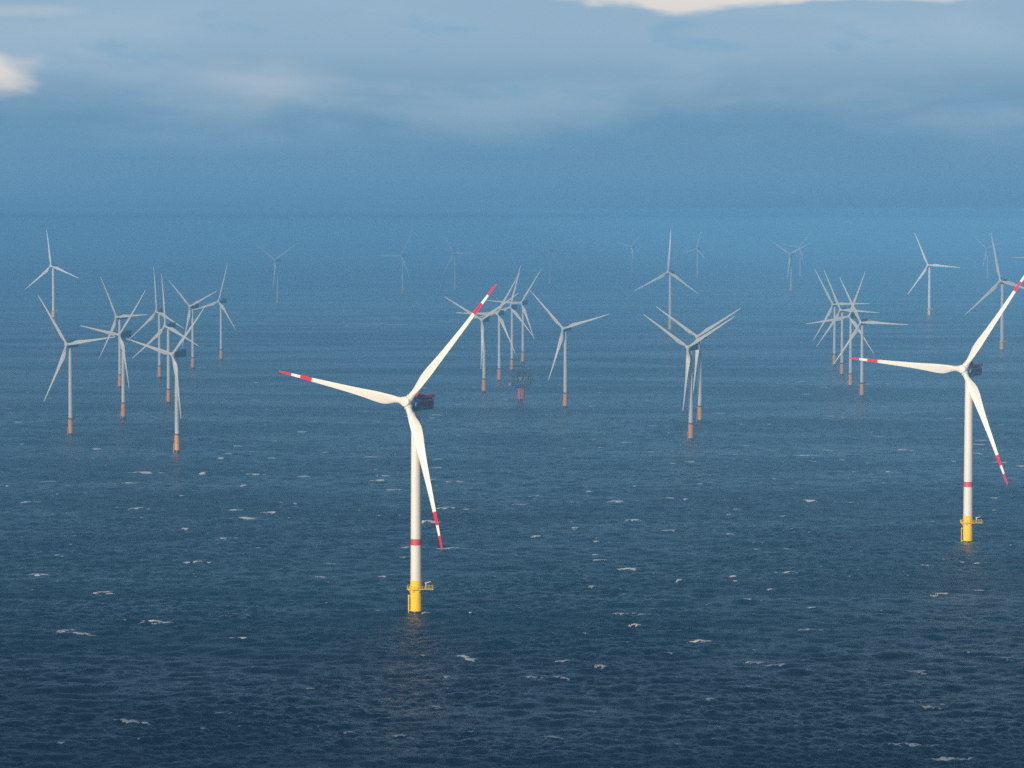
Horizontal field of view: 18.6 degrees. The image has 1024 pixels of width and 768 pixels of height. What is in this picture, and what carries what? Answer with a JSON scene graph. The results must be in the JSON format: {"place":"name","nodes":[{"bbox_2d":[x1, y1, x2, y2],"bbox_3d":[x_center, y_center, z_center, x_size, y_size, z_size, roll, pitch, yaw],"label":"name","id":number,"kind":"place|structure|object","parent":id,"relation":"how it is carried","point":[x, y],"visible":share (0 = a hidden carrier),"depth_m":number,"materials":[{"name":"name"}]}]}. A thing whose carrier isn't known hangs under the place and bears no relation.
{"place":"outdoors","nodes":[
{"label":"outdoors","id":0,"kind":"place"},
{"bbox_2d":[0,231,1023,767],"bbox_3d":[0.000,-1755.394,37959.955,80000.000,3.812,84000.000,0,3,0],"label":"sea","id":1,"kind":"structure","parent":0,"point":[776,563],"depth_m":2171.74,"materials":[{"name":"liquid"}]},
{"bbox_2d":[27,230,77,316],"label":"wind turbine","id":2,"kind":"object","parent":1,"relation":"in","point":[53,266],"visible":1,"depth_m":6561.99,"materials":[{"name":"white paint"}]},
{"bbox_2d":[38,295,112,435],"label":"wind turbine","id":3,"kind":"object","parent":1,"relation":"in","point":[72,343],"visible":0.99,"depth_m":2904.21,"materials":[{"name":"white paint"}]},
{"bbox_2d":[80,291,144,418],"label":"wind turbine","id":4,"kind":"object","parent":1,"relation":"in","point":[120,334],"visible":1,"depth_m":3158.04,"materials":[{"name":"white paint"}]},
{"bbox_2d":[99,277,147,387],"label":"wind turbine","id":5,"kind":"object","parent":1,"relation":"in","point":[119,318],"visible":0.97,"depth_m":3747.17,"materials":[{"name":"white paint"}]},
{"bbox_2d":[129,267,183,377],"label":"wind turbine","id":6,"kind":"object","parent":1,"relation":"in","point":[160,314],"visible":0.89,"depth_m":3980.32,"materials":[{"name":"white paint"}]},
{"bbox_2d":[133,274,197,402],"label":"wind turbine","id":7,"kind":"object","parent":1,"relation":"in","point":[171,326],"visible":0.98,"depth_m":3420.79,"materials":[{"name":"white paint"}]},
{"bbox_2d":[126,305,205,452],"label":"wind turbine","id":8,"kind":"object","parent":1,"relation":"in","point":[175,362],"visible":1,"depth_m":2688.44,"materials":[{"name":"white paint"}]},
{"bbox_2d":[168,280,215,368],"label":"wind turbine","id":9,"kind":"object","parent":1,"relation":"in","point":[193,306],"visible":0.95,"depth_m":4228.39,"materials":[{"name":"white paint"}]},
{"bbox_2d":[191,263,235,360],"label":"wind turbine","id":10,"kind":"object","parent":1,"relation":"in","point":[220,302],"visible":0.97,"depth_m":4497.96,"materials":[{"name":"white paint"}]},
{"bbox_2d":[257,245,292,303],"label":"wind turbine","id":11,"kind":"object","parent":1,"relation":"in","point":[276,261],"visible":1,"depth_m":7654.88,"materials":[{"name":"white paint"}]},
{"bbox_2d":[279,284,495,613],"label":"wind turbine","id":12,"kind":"object","parent":1,"relation":"in","point":[414,402],"visible":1,"depth_m":1582.20,"materials":[{"name":"white paint"}]},
{"bbox_2d":[380,232,412,293],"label":"wind turbine","id":13,"kind":"object","parent":1,"relation":"in","point":[401,255],"visible":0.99,"depth_m":8696.23,"materials":[{"name":"white paint"}]},
{"bbox_2d":[442,232,464,289],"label":"wind turbine","id":14,"kind":"object","parent":1,"relation":"in","point":[455,253],"visible":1,"depth_m":9211.94,"materials":[{"name":"white paint"}]},
{"bbox_2d":[445,293,517,392],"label":"wind turbine","id":15,"kind":"object","parent":1,"relation":"in","point":[484,319],"visible":0.98,"depth_m":3645.95,"materials":[{"name":"white paint"}]},
{"bbox_2d":[464,274,518,381],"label":"wind turbine","id":16,"kind":"object","parent":1,"relation":"in","point":[499,312],"visible":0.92,"depth_m":3901.16,"materials":[{"name":"white paint"}]},
{"bbox_2d":[474,265,533,371],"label":"wind turbine","id":17,"kind":"object","parent":1,"relation":"in","point":[512,306],"visible":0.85,"depth_m":4178.83,"materials":[{"name":"white paint"}]},
{"bbox_2d":[486,270,540,362],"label":"wind turbine","id":18,"kind":"object","parent":1,"relation":"in","point":[523,302],"visible":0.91,"depth_m":4409.85,"materials":[{"name":"white paint"}]},
{"bbox_2d":[506,365,534,400],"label":"offshore substation","id":19,"kind":"object","parent":1,"relation":"in","point":[523,375],"visible":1,"depth_m":3463.12,"materials":[{"name":"red paint"}]},
{"bbox_2d":[528,228,560,283],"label":"wind turbine","id":20,"kind":"object","parent":1,"relation":"in","point":[549,250],"visible":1,"depth_m":10205.11,"materials":[{"name":"white paint"}]},
{"bbox_2d":[532,293,608,407],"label":"wind turbine","id":21,"kind":"object","parent":1,"relation":"in","point":[565,393],"visible":1,"depth_m":3342.15,"materials":[{"name":"white paint"}]},
{"bbox_2d":[617,234,641,273],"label":"wind turbine","id":22,"kind":"object","parent":1,"relation":"in","point":[632,246],"visible":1,"depth_m":12079.26,"materials":[{"name":"white paint"}]},
{"bbox_2d":[634,231,697,329],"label":"wind turbine","id":23,"kind":"object","parent":1,"relation":"in","point":[671,272],"visible":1,"depth_m":5779.60,"materials":[{"name":"white paint"}]},
{"bbox_2d":[644,315,734,440],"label":"wind turbine","id":24,"kind":"object","parent":1,"relation":"in","point":[691,347],"visible":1,"depth_m":2837.21,"materials":[{"name":"white paint"}]},
{"bbox_2d":[677,228,707,278],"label":"wind turbine","id":25,"kind":"object","parent":1,"relation":"in","point":[697,248],"visible":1,"depth_m":10979.97,"materials":[{"name":"white paint"}]},
{"bbox_2d":[657,307,739,421],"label":"wind turbine","id":26,"kind":"object","parent":1,"relation":"in","point":[698,355],"visible":0.89,"depth_m":3103.68,"materials":[{"name":"white paint"}]},
{"bbox_2d":[771,240,809,290],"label":"wind turbine","id":27,"kind":"object","parent":1,"relation":"in","point":[790,261],"visible":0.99,"depth_m":9058.34,"materials":[{"name":"white paint"}]},
{"bbox_2d":[781,231,811,275],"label":"wind turbine","id":28,"kind":"object","parent":1,"relation":"in","point":[800,256],"visible":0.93,"depth_m":11669.66,"materials":[{"name":"white paint"}]},
{"bbox_2d":[807,273,873,386],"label":"wind turbine","id":29,"kind":"object","parent":1,"relation":"in","point":[851,318],"visible":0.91,"depth_m":3772.80,"materials":[{"name":"white paint"}]},
{"bbox_2d":[814,270,869,365],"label":"wind turbine","id":30,"kind":"object","parent":1,"relation":"in","point":[834,304],"visible":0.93,"depth_m":4329.59,"materials":[{"name":"white paint"}]},
{"bbox_2d":[816,271,878,375],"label":"wind turbine","id":31,"kind":"object","parent":1,"relation":"in","point":[842,310],"visible":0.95,"depth_m":4054.81,"materials":[{"name":"white paint"}]},
{"bbox_2d":[833,278,907,396],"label":"wind turbine","id":32,"kind":"object","parent":1,"relation":"in","point":[863,322],"visible":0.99,"depth_m":3550.34,"materials":[{"name":"white paint"}]},
{"bbox_2d":[908,234,959,314],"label":"wind turbine","id":33,"kind":"object","parent":1,"relation":"in","point":[929,266],"visible":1,"depth_m":6708.66,"materials":[{"name":"white paint"}]},
{"bbox_2d":[848,276,1023,541],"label":"wind turbine","id":34,"kind":"object","parent":1,"relation":"in","point":[968,369],"visible":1,"depth_m":1933.05,"materials":[{"name":"white paint"}]},
{"bbox_2d":[975,237,1004,278],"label":"wind turbine","id":35,"kind":"object","parent":1,"relation":"in","point":[987,252],"visible":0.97,"depth_m":11092.42,"materials":[{"name":"white paint"}]},
{"bbox_2d":[966,235,1023,349],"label":"wind turbine","id":36,"kind":"object","parent":1,"relation":"in","point":[1002,281],"visible":0.94,"depth_m":4871.95,"materials":[{"name":"white paint"}]},
{"bbox_2d":[0,0,1023,230],"label":"sky","id":37,"kind":"structure","parent":0,"point":[116,115],"materials":[{"name":"blue"}]}
]}

